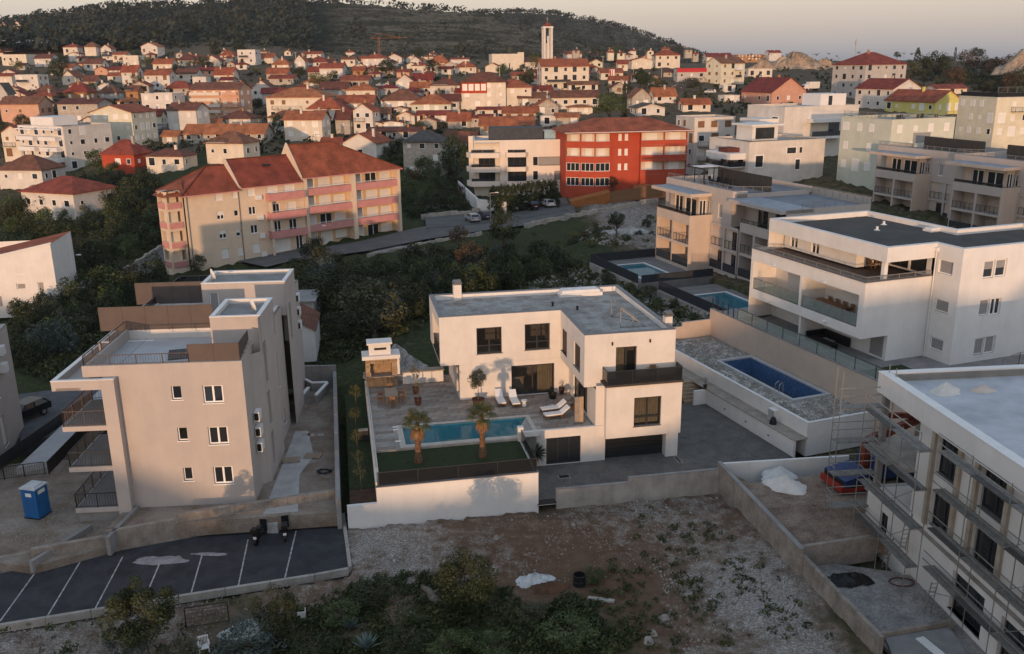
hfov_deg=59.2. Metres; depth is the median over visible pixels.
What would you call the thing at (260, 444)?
air conditioner
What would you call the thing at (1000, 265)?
window
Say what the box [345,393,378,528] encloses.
side garden
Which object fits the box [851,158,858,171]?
window
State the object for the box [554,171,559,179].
window
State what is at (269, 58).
house
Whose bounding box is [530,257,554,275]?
shrub
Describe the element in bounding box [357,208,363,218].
shutter door
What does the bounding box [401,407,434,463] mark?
palm tree
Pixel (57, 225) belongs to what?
shrub
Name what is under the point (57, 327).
shrub
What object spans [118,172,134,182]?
shrub
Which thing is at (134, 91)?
house
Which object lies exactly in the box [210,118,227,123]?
house
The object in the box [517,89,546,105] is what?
house
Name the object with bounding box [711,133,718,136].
window
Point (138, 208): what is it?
shrub
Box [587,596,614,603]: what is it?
plank
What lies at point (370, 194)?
balcony door
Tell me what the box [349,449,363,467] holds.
sapling
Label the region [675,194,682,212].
terrace door
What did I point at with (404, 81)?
house
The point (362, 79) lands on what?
house
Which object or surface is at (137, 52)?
tree
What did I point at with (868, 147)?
window
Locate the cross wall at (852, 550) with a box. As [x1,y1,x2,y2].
[802,534,954,640]
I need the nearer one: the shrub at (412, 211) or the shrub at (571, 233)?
the shrub at (571, 233)
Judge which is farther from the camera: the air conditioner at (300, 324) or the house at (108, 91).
the house at (108, 91)
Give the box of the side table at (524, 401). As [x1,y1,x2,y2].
[521,399,526,406]
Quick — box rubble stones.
[519,213,863,420]
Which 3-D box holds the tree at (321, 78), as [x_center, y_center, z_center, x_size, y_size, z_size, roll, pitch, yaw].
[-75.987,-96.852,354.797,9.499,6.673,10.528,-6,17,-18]
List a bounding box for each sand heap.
[761,466,797,480]
[762,475,806,494]
[928,382,960,396]
[969,384,997,392]
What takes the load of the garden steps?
on the ground at (518, 540)
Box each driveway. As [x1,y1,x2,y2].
[0,390,104,479]
[239,247,310,266]
[537,403,792,498]
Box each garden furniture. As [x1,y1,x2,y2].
[805,328,850,349]
[810,296,854,316]
[863,258,881,269]
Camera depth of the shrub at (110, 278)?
118.17 m
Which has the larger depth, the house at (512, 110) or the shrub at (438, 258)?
the house at (512, 110)
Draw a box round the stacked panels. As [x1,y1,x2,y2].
[168,348,187,359]
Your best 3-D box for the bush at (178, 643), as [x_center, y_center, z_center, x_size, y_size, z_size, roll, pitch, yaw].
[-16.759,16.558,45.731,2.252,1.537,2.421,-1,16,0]
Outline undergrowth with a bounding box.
[0,186,709,380]
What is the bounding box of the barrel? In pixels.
[572,571,585,587]
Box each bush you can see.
[101,627,154,653]
[160,636,204,653]
[210,611,290,653]
[217,618,264,642]
[286,630,342,653]
[319,596,360,627]
[350,572,399,609]
[379,624,430,653]
[384,605,402,634]
[421,627,474,653]
[432,546,499,622]
[470,627,510,653]
[515,600,546,623]
[535,608,601,652]
[578,565,606,585]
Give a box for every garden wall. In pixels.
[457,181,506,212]
[674,349,873,457]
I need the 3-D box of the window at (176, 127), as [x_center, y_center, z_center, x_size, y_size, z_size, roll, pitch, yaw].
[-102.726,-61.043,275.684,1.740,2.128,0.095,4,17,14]
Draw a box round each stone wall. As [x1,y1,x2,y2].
[122,245,162,271]
[367,231,481,257]
[421,208,479,219]
[524,198,658,227]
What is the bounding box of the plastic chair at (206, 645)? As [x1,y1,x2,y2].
[197,634,209,653]
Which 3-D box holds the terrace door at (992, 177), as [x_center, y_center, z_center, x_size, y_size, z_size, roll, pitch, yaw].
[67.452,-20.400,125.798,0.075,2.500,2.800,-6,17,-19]
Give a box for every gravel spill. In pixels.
[132,556,188,564]
[191,552,226,555]
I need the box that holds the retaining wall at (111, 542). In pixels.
[29,506,139,572]
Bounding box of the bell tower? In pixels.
[541,18,552,58]
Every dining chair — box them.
[377,392,383,404]
[389,396,395,407]
[399,390,405,402]
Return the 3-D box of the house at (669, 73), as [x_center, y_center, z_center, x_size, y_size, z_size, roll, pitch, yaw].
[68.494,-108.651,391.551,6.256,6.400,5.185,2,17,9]
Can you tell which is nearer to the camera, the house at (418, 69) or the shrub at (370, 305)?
the shrub at (370, 305)
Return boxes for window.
[0,416,9,448]
[6,148,12,155]
[17,283,26,289]
[19,126,24,134]
[31,173,37,178]
[38,282,45,293]
[51,169,56,177]
[57,128,61,135]
[58,139,63,146]
[60,150,65,158]
[64,200,69,206]
[71,160,77,168]
[79,126,85,134]
[148,157,155,165]
[171,386,183,400]
[173,124,178,129]
[174,159,179,164]
[177,428,189,441]
[183,468,194,481]
[203,385,224,403]
[208,426,229,445]
[213,466,234,484]
[215,194,222,200]
[217,211,223,219]
[219,229,226,238]
[221,248,228,258]
[232,192,236,198]
[236,229,240,236]
[238,247,242,255]
[247,188,254,196]
[249,206,255,214]
[250,225,257,233]
[253,243,260,253]
[266,186,276,193]
[284,184,293,191]
[312,120,317,126]
[332,176,344,185]
[333,194,344,203]
[334,211,346,220]
[335,228,347,238]
[365,122,370,129]
[379,171,389,180]
[379,188,390,197]
[380,205,390,214]
[381,222,391,231]
[403,132,408,137]
[419,143,424,148]
[433,155,438,160]
[434,143,438,148]
[461,122,466,126]
[462,84,466,90]
[475,84,479,90]
[476,327,502,354]
[481,84,485,89]
[524,323,549,350]
[533,157,537,165]
[533,171,537,179]
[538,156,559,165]
[539,107,544,113]
[544,117,549,123]
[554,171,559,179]
[561,329,566,356]
[566,163,578,170]
[566,177,578,185]
[573,342,579,372]
[581,163,593,170]
[581,178,593,185]
[592,98,597,104]
[595,163,609,170]
[595,178,608,185]
[633,396,660,427]
[641,108,646,114]
[687,105,692,110]
[689,133,692,142]
[696,147,703,156]
[698,121,704,127]
[698,135,704,141]
[707,201,710,213]
[711,121,717,126]
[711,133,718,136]
[717,203,722,218]
[725,120,731,126]
[754,154,763,167]
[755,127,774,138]
[786,147,796,153]
[794,158,800,169]
[841,159,845,166]
[843,122,849,129]
[843,141,847,148]
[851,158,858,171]
[857,123,861,130]
[864,162,870,170]
[866,143,871,150]
[869,124,873,131]
[876,89,880,95]
[881,512,887,531]
[886,102,891,108]
[897,125,902,132]
[919,103,923,110]
[926,162,929,172]
[928,123,933,131]
[928,336,943,353]
[930,493,949,532]
[933,298,948,314]
[936,259,953,276]
[937,164,943,175]
[937,438,957,483]
[944,123,949,130]
[946,103,950,110]
[947,573,984,639]
[970,100,974,105]
[973,337,983,355]
[974,528,996,573]
[977,470,1006,522]
[978,299,988,316]
[983,260,993,278]
[984,335,994,354]
[986,113,993,122]
[989,298,1000,315]
[994,258,1006,277]
[997,113,1005,122]
[1001,619,1023,653]
[1007,126,1015,136]
[1013,174,1017,186]
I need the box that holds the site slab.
[885,627,966,653]
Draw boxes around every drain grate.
[537,498,557,505]
[557,474,570,478]
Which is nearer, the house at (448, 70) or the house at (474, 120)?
the house at (474, 120)
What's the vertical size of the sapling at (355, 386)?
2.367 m
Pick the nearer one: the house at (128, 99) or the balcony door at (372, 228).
the balcony door at (372, 228)
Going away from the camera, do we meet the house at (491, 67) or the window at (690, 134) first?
the window at (690, 134)
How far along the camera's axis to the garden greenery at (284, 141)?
319.51 m
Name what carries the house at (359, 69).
on the ground at (518, 540)
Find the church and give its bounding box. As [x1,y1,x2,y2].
[489,52,562,69]
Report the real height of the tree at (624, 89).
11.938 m
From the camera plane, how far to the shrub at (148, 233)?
153.32 m
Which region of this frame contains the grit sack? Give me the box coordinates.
[267,522,279,532]
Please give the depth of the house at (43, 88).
323.10 m
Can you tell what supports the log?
on the ground at (518, 540)
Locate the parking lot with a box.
[0,524,347,622]
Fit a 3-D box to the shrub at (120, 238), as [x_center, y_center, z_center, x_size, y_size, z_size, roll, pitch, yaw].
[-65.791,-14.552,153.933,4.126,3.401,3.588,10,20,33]
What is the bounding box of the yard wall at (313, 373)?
[305,365,341,528]
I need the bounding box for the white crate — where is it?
[297,609,305,619]
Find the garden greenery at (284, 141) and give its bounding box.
[0,51,1022,157]
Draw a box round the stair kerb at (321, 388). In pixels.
[304,378,328,403]
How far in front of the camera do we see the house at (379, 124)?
268.42 m
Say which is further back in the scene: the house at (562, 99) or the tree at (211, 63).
the tree at (211, 63)
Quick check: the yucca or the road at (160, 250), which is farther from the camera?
the road at (160, 250)
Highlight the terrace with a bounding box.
[365,375,591,527]
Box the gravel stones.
[1,483,843,653]
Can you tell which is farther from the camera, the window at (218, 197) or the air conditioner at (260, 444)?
the window at (218, 197)
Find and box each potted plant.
[548,391,556,398]
[558,382,564,393]
[570,397,574,409]
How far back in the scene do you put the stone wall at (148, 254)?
146.17 m
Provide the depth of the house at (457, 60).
494.75 m
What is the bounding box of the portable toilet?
[19,480,51,519]
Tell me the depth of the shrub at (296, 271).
118.97 m
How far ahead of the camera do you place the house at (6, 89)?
297.02 m
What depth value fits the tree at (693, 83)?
333.02 m
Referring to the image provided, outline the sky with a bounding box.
[0,0,1023,61]
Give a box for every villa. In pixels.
[429,279,683,465]
[706,122,824,181]
[740,93,858,156]
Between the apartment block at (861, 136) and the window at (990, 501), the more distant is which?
the apartment block at (861, 136)
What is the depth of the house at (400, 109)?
284.47 m
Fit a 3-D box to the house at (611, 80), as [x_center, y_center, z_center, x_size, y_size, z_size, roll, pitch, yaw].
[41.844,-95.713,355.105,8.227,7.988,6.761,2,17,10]
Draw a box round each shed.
[299,289,320,312]
[300,303,320,361]
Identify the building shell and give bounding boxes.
[864,364,1023,653]
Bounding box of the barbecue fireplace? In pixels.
[361,337,443,386]
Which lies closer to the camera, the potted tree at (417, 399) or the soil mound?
the soil mound
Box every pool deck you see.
[591,257,712,297]
[660,284,748,312]
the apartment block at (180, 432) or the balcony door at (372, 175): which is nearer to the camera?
the apartment block at (180, 432)
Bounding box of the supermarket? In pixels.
[673,68,706,81]
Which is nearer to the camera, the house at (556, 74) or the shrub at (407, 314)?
the shrub at (407, 314)
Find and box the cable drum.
[769,416,776,424]
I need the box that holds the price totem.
[609,69,614,75]
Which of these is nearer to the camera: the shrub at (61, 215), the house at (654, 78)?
the shrub at (61, 215)
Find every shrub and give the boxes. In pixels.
[0,196,15,209]
[0,201,19,223]
[3,216,18,232]
[4,297,46,335]
[5,195,30,221]
[9,334,49,368]
[10,332,30,358]
[12,308,44,339]
[17,210,43,231]
[23,319,64,356]
[26,218,54,238]
[26,322,45,344]
[27,296,60,323]
[32,291,55,319]
[32,304,63,334]
[33,206,56,225]
[34,218,63,237]
[39,319,79,354]
[41,315,78,343]
[48,306,73,336]
[50,276,86,315]
[52,311,93,345]
[54,208,71,222]
[56,298,87,317]
[59,217,75,231]
[59,220,91,240]
[71,234,86,248]
[72,170,99,181]
[73,240,102,271]
[73,268,108,303]
[74,304,98,335]
[75,214,101,233]
[76,235,104,260]
[78,203,91,216]
[79,300,98,317]
[80,289,101,315]
[81,209,99,225]
[86,174,103,181]
[86,229,108,247]
[89,290,123,326]
[90,264,126,299]
[93,212,108,227]
[95,166,116,183]
[97,283,125,306]
[98,181,112,203]
[98,198,125,222]
[99,261,128,288]
[100,223,125,245]
[102,194,117,212]
[103,169,124,186]
[103,208,134,236]
[106,161,121,175]
[109,182,127,199]
[113,282,135,306]
[114,186,139,214]
[115,231,134,249]
[115,268,140,299]
[116,173,149,200]
[117,235,142,258]
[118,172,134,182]
[123,227,133,233]
[126,192,151,213]
[132,210,159,234]
[132,222,161,249]
[134,166,160,184]
[135,187,156,204]
[136,173,163,192]
[136,254,171,281]
[140,274,159,282]
[142,202,159,224]
[153,226,161,243]
[283,257,315,275]
[285,263,308,277]
[294,275,315,289]
[296,271,323,289]
[303,244,337,274]
[304,255,337,277]
[309,269,335,304]
[317,309,326,323]
[320,301,333,313]
[323,287,359,321]
[324,251,344,272]
[334,279,354,292]
[342,256,371,275]
[344,261,373,277]
[355,267,385,283]
[356,295,394,331]
[367,253,390,271]
[371,286,403,313]
[375,305,406,330]
[377,155,388,161]
[378,275,412,290]
[381,145,391,161]
[381,273,411,304]
[388,142,394,154]
[388,146,402,160]
[391,136,403,149]
[391,153,403,166]
[395,300,411,325]
[396,143,402,158]
[396,289,417,310]
[397,242,429,267]
[400,175,420,197]
[401,189,417,203]
[401,193,418,212]
[402,259,416,274]
[403,166,415,178]
[403,201,428,217]
[404,168,418,185]
[404,278,433,305]
[404,286,431,318]
[405,257,436,282]
[407,263,434,286]
[414,154,434,180]
[418,194,439,211]
[422,243,447,267]
[422,252,452,278]
[426,167,443,182]
[426,269,445,289]
[431,161,446,174]
[432,274,452,293]
[436,180,460,193]
[438,194,450,209]
[438,263,478,292]
[441,245,471,262]
[441,261,461,276]
[444,170,462,181]
[447,175,466,188]
[449,192,470,210]
[454,185,466,195]
[459,262,486,291]
[460,250,488,267]
[470,255,503,291]
[471,243,502,263]
[484,265,516,290]
[485,249,515,278]
[497,242,519,261]
[503,256,525,286]
[517,262,541,282]
[519,254,533,269]
[524,240,558,263]
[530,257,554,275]
[538,282,550,288]
[541,245,571,266]
[551,259,568,272]
[558,270,569,279]
[566,258,582,267]
[567,231,578,237]
[568,238,579,243]
[579,230,588,237]
[583,280,595,285]
[587,239,598,246]
[587,275,596,280]
[589,226,601,232]
[601,268,609,277]
[601,271,615,282]
[611,239,618,245]
[621,234,631,240]
[623,282,635,290]
[632,289,641,297]
[640,220,651,227]
[641,284,656,297]
[650,298,663,306]
[666,297,679,308]
[673,309,681,318]
[686,312,697,319]
[905,59,921,78]
[910,54,933,75]
[920,50,950,74]
[921,69,934,81]
[932,54,958,70]
[932,76,949,83]
[940,67,964,78]
[943,65,967,84]
[951,70,978,83]
[955,49,975,67]
[962,65,978,76]
[969,55,991,68]
[974,72,993,83]
[976,64,994,75]
[981,80,1000,91]
[984,59,1011,80]
[985,57,1005,70]
[992,72,1011,87]
[999,70,1023,91]
[1001,84,1014,92]
[1009,66,1023,86]
[1011,80,1023,92]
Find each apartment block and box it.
[0,324,23,454]
[14,115,112,171]
[50,269,305,520]
[188,79,252,117]
[466,125,559,196]
[550,117,693,199]
[651,168,871,281]
[676,114,734,174]
[748,210,1023,364]
[831,50,907,98]
[836,111,955,189]
[869,136,1006,216]
[945,145,1023,227]
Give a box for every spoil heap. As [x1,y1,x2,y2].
[748,59,781,70]
[772,51,829,69]
[818,58,834,67]
[991,49,1023,76]
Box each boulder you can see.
[644,636,653,644]
[649,629,657,636]
[658,614,668,621]
[721,576,728,582]
[742,581,750,587]
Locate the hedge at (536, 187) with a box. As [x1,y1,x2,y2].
[487,178,560,214]
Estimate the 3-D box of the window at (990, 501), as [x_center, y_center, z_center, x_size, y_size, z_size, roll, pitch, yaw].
[24.197,8.346,45.090,0.370,2.450,2.320,-2,16,-5]
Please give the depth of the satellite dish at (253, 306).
60.91 m
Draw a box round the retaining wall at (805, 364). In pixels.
[674,298,918,436]
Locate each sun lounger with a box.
[494,388,506,406]
[508,389,520,407]
[540,398,565,412]
[543,404,569,419]
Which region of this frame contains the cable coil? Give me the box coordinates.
[316,469,332,473]
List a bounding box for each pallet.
[283,456,299,463]
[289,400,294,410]
[303,453,322,458]
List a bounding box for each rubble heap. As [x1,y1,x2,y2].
[363,344,427,377]
[515,572,555,587]
[601,227,649,234]
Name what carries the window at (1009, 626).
in the building shell
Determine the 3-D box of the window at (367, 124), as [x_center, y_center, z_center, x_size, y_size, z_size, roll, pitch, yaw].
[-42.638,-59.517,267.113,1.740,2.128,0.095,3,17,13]
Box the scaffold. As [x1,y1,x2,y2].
[824,364,1023,653]
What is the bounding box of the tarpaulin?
[828,572,874,588]
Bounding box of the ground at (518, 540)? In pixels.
[0,42,1023,653]
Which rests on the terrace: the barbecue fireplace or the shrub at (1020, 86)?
the barbecue fireplace
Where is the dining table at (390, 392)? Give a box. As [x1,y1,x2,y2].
[384,388,397,404]
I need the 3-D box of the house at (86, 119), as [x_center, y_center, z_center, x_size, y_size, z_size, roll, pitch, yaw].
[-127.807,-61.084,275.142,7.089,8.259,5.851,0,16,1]
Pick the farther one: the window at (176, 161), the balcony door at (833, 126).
the window at (176, 161)
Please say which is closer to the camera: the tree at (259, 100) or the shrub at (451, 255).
the shrub at (451, 255)
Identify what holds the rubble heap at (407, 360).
on the ground at (518, 540)
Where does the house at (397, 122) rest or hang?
on the ground at (518, 540)
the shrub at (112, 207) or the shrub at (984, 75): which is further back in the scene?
the shrub at (984, 75)
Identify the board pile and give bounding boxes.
[236,508,264,514]
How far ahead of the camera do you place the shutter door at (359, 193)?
153.38 m
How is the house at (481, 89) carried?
on the ground at (518, 540)
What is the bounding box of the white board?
[916,636,944,653]
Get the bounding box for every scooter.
[250,515,268,545]
[278,511,290,541]
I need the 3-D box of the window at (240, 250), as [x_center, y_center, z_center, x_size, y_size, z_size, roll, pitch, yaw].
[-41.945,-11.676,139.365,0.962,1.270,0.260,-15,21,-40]
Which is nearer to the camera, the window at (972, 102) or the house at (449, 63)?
the window at (972, 102)
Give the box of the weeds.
[0,505,833,653]
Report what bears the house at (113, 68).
on the ground at (518, 540)
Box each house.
[0,40,19,51]
[0,71,17,85]
[0,82,16,100]
[0,93,53,123]
[0,121,26,161]
[0,151,66,189]
[0,231,78,317]
[1,54,35,65]
[1,69,20,74]
[12,84,25,89]
[15,74,48,89]
[15,90,33,95]
[17,176,118,219]
[19,40,49,49]
[19,61,30,69]
[30,85,63,94]
[32,89,64,105]
[33,52,57,66]
[48,64,82,73]
[55,95,113,120]
[60,68,83,84]
[62,81,98,97]
[63,43,83,55]
[67,80,88,86]
[68,51,83,61]
[76,54,89,62]
[78,116,90,121]
[81,75,103,87]
[82,58,109,70]
[84,42,101,55]
[87,103,158,144]
[94,64,108,74]
[96,80,118,93]
[97,83,124,99]
[98,136,154,174]
[100,43,115,54]
[101,52,112,59]
[106,70,121,82]
[107,64,123,71]
[111,51,132,62]
[115,94,141,104]
[119,63,144,85]
[122,55,145,66]
[124,85,145,98]
[131,78,154,92]
[140,41,164,55]
[140,92,184,122]
[142,70,177,90]
[143,145,198,173]
[145,51,157,58]
[152,57,178,71]
[153,134,402,274]
[156,109,166,128]
[159,130,183,143]
[164,81,191,94]
[165,100,209,130]
[175,51,182,57]
[176,68,203,82]
[177,53,197,65]
[181,121,274,143]
[188,63,202,67]
[192,77,210,83]
[197,65,214,75]
[203,131,260,163]
[204,55,225,65]
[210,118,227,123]
[212,65,239,81]
[218,49,237,58]
[220,75,237,81]
[220,108,261,123]
[223,54,235,61]
[226,60,236,66]
[234,60,249,69]
[237,49,260,64]
[251,78,275,98]
[260,87,287,103]
[261,52,278,63]
[264,85,336,116]
[265,67,292,79]
[266,108,289,132]
[267,72,299,84]
[271,57,293,67]
[282,108,331,141]
[284,49,292,55]
[293,53,309,68]
[296,82,313,87]
[301,50,324,57]
[302,77,320,87]
[306,66,319,78]
[306,95,342,120]
[309,57,330,66]
[314,107,331,122]
[318,61,347,78]
[318,81,351,96]
[320,134,344,144]
[325,57,337,61]
[333,107,353,134]
[336,95,379,108]
[339,73,373,85]
[340,55,358,66]
[340,102,353,109]
[340,129,392,160]
[344,81,380,98]
[345,49,356,55]
[351,64,367,74]
[351,100,380,133]
[358,55,365,62]
[362,52,390,66]
[366,124,426,140]
[367,64,374,72]
[368,71,382,79]
[375,120,383,126]
[377,104,393,119]
[378,67,395,76]
[379,81,399,95]
[379,89,422,111]
[381,117,407,126]
[388,52,404,63]
[390,59,397,65]
[393,103,411,116]
[394,72,414,88]
[395,67,412,77]
[395,110,416,123]
[401,126,447,175]
[405,54,414,62]
[406,62,415,68]
[408,87,424,96]
[409,55,422,62]
[409,79,432,93]
[410,92,452,112]
[411,66,438,73]
[412,71,434,80]
[413,60,427,65]
[415,110,451,122]
[417,114,439,128]
[423,53,433,59]
[424,68,436,77]
[428,54,448,64]
[428,75,460,93]
[439,94,460,111]
[440,66,453,74]
[443,61,456,69]
[445,131,478,149]
[446,109,471,128]
[450,56,470,64]
[454,59,477,73]
[454,88,461,108]
[460,69,507,109]
[470,111,496,127]
[476,104,501,115]
[478,113,534,135]
[485,63,500,72]
[501,103,538,119]
[506,76,533,105]
[510,69,527,79]
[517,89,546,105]
[531,73,536,83]
[532,83,553,98]
[532,95,559,114]
[536,56,589,89]
[540,115,555,126]
[548,90,599,109]
[553,112,580,126]
[562,51,582,57]
[565,104,592,114]
[566,79,598,89]
[571,47,579,57]
[589,59,602,66]
[589,62,597,71]
[597,68,623,79]
[606,50,614,60]
[607,74,628,85]
[608,80,627,93]
[615,59,628,70]
[616,50,625,59]
[625,52,632,59]
[626,88,652,108]
[628,56,652,68]
[629,48,636,58]
[629,72,638,81]
[629,100,666,115]
[645,72,663,84]
[646,48,653,58]
[648,85,677,103]
[651,50,679,68]
[662,69,673,76]
[677,95,712,111]
[683,47,692,57]
[691,51,698,61]
[702,52,732,62]
[705,55,745,84]
[718,95,739,103]
[719,85,735,91]
[732,54,764,62]
[740,74,807,103]
[744,68,771,77]
[765,49,781,60]
[854,76,921,109]
[883,87,958,114]
[925,84,968,93]
[954,87,1023,148]
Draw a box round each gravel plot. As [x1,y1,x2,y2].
[0,460,120,573]
[107,387,337,536]
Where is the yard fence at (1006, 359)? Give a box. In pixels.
[983,352,1023,365]
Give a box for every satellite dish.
[210,269,216,281]
[250,299,258,313]
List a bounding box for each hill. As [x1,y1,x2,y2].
[0,0,614,63]
[482,12,701,62]
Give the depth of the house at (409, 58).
569.03 m
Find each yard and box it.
[723,308,1023,435]
[736,475,887,553]
[817,564,984,653]
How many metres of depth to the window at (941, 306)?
73.74 m
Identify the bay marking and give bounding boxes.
[0,574,33,620]
[47,562,79,615]
[95,557,122,607]
[146,564,159,594]
[191,555,202,591]
[238,539,248,584]
[284,531,296,577]
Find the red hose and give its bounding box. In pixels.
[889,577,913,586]
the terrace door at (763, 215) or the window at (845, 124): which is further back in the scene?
the window at (845, 124)
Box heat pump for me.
[358,428,367,440]
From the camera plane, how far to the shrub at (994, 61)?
447.62 m
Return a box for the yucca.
[531,442,547,463]
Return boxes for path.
[263,431,312,514]
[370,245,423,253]
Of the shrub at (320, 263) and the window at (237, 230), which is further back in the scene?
the window at (237, 230)
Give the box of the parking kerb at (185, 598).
[0,513,351,632]
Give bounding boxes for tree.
[0,121,8,130]
[9,60,22,70]
[12,113,30,123]
[39,296,70,308]
[43,58,68,79]
[54,92,66,101]
[55,54,68,63]
[84,148,103,174]
[96,575,180,653]
[121,41,133,50]
[121,260,145,283]
[130,74,142,82]
[134,50,142,54]
[138,56,152,67]
[170,64,184,70]
[189,254,206,273]
[195,57,210,66]
[207,61,214,66]
[209,44,221,54]
[231,42,246,51]
[252,67,259,75]
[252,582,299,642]
[254,98,262,107]
[270,114,283,134]
[292,66,305,79]
[297,236,326,258]
[307,72,330,83]
[312,271,371,317]
[327,70,337,80]
[332,123,336,136]
[334,277,408,338]
[376,58,394,76]
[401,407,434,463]
[409,365,419,393]
[413,47,423,57]
[414,380,421,405]
[415,120,427,128]
[424,58,442,72]
[433,88,445,94]
[437,133,468,177]
[448,225,468,249]
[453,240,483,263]
[466,400,496,458]
[467,368,486,406]
[487,209,520,246]
[495,63,507,77]
[516,72,534,83]
[529,55,541,68]
[549,180,559,207]
[591,91,625,116]
[606,211,624,238]
[607,176,617,190]
[611,44,622,58]
[619,81,632,116]
[626,83,632,90]
[632,67,644,79]
[636,71,648,86]
[638,72,655,87]
[649,78,659,86]
[654,77,663,85]
[670,45,683,53]
[682,77,704,91]
[914,47,920,59]
[969,47,985,57]
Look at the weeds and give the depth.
48.74 m
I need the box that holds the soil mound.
[530,581,570,594]
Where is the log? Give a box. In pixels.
[420,585,440,602]
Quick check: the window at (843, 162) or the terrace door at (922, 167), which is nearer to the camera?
the terrace door at (922, 167)
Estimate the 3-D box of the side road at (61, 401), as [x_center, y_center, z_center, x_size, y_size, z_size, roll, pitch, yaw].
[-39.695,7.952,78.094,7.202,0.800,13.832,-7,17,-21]
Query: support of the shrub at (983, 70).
on the ground at (518, 540)
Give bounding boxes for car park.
[424,198,572,227]
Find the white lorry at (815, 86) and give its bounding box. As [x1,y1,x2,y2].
[802,82,819,90]
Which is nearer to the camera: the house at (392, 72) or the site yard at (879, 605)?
the site yard at (879, 605)
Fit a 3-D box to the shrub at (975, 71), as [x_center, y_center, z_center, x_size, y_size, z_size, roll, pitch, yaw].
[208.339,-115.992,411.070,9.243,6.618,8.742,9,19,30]
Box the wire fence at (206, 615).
[183,601,229,628]
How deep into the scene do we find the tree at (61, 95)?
304.81 m
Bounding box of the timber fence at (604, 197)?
[568,184,662,207]
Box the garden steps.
[682,376,703,402]
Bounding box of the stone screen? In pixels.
[574,396,583,423]
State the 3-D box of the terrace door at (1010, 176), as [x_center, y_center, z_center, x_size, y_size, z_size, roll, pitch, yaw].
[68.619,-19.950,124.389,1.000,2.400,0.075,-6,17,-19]
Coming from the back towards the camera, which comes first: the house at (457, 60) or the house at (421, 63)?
the house at (457, 60)
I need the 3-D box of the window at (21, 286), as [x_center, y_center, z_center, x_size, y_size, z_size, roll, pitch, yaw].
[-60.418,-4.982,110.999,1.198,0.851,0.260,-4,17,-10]
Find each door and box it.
[22,491,36,517]
[209,292,219,311]
[273,203,279,212]
[274,220,280,230]
[275,237,290,251]
[287,201,295,210]
[289,218,296,228]
[296,235,302,248]
[307,178,313,188]
[308,196,315,206]
[310,214,316,224]
[311,232,317,244]
[317,177,329,187]
[319,195,330,205]
[320,212,331,223]
[321,230,332,243]
[355,173,361,183]
[356,191,362,200]
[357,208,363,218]
[358,225,364,235]
[365,172,375,182]
[366,189,376,199]
[367,206,377,216]
[368,223,378,234]
[479,158,494,165]
[479,172,494,178]
[508,157,525,163]
[508,171,525,177]
[511,363,553,394]
[546,436,579,463]
[571,134,577,140]
[571,148,577,155]
[575,377,586,412]
[585,148,591,156]
[586,134,591,141]
[598,134,605,141]
[598,148,604,156]
[605,434,662,457]
[616,346,635,370]
[645,147,656,154]
[645,161,655,169]
[646,132,656,139]
[668,146,679,154]
[668,161,678,168]
[669,132,679,139]
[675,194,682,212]
[685,197,696,214]
[699,200,705,214]
[718,250,721,261]
[731,255,735,265]
[732,232,736,249]
[758,210,767,228]
[768,409,773,418]
[791,237,797,247]
[811,243,818,254]
[828,96,832,104]
[828,122,839,130]
[868,336,883,358]
[890,260,908,267]
[891,158,900,171]
[903,159,916,173]
[910,259,926,272]
[920,161,925,172]
[936,203,941,211]
[972,169,983,184]
[987,171,1003,187]
[1007,174,1012,186]
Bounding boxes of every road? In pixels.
[18,390,98,456]
[79,248,163,289]
[297,205,575,259]
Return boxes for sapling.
[348,384,360,409]
[349,407,360,428]
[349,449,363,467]
[350,429,362,450]
[352,462,365,483]
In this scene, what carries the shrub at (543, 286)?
on the ground at (518, 540)
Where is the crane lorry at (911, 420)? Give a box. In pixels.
[820,412,920,494]
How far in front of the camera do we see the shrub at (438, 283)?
107.06 m
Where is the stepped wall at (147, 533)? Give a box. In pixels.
[0,489,334,558]
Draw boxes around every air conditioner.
[253,408,261,421]
[255,423,263,436]
[256,438,264,451]
[296,292,299,302]
[297,306,300,315]
[298,319,301,329]
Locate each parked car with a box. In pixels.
[19,396,51,418]
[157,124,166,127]
[464,213,480,222]
[476,210,491,219]
[522,199,539,209]
[540,199,555,207]
[671,84,683,87]
[704,89,715,93]
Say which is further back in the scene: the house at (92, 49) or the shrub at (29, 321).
the house at (92, 49)
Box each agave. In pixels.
[341,617,360,629]
[352,632,381,650]
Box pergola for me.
[684,164,724,182]
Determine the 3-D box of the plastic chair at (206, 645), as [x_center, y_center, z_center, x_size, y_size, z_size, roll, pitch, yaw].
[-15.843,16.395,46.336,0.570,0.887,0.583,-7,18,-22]
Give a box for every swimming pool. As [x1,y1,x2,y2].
[396,414,540,447]
[618,262,668,278]
[695,291,748,309]
[716,355,830,401]
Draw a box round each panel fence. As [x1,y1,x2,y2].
[589,248,712,288]
[657,280,726,317]
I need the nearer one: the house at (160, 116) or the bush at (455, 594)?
the bush at (455, 594)
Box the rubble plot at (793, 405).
[675,336,863,420]
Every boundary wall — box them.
[555,468,719,508]
[717,455,883,653]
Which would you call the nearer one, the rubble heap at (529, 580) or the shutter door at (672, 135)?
the rubble heap at (529, 580)
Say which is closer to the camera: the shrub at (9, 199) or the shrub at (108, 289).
the shrub at (108, 289)

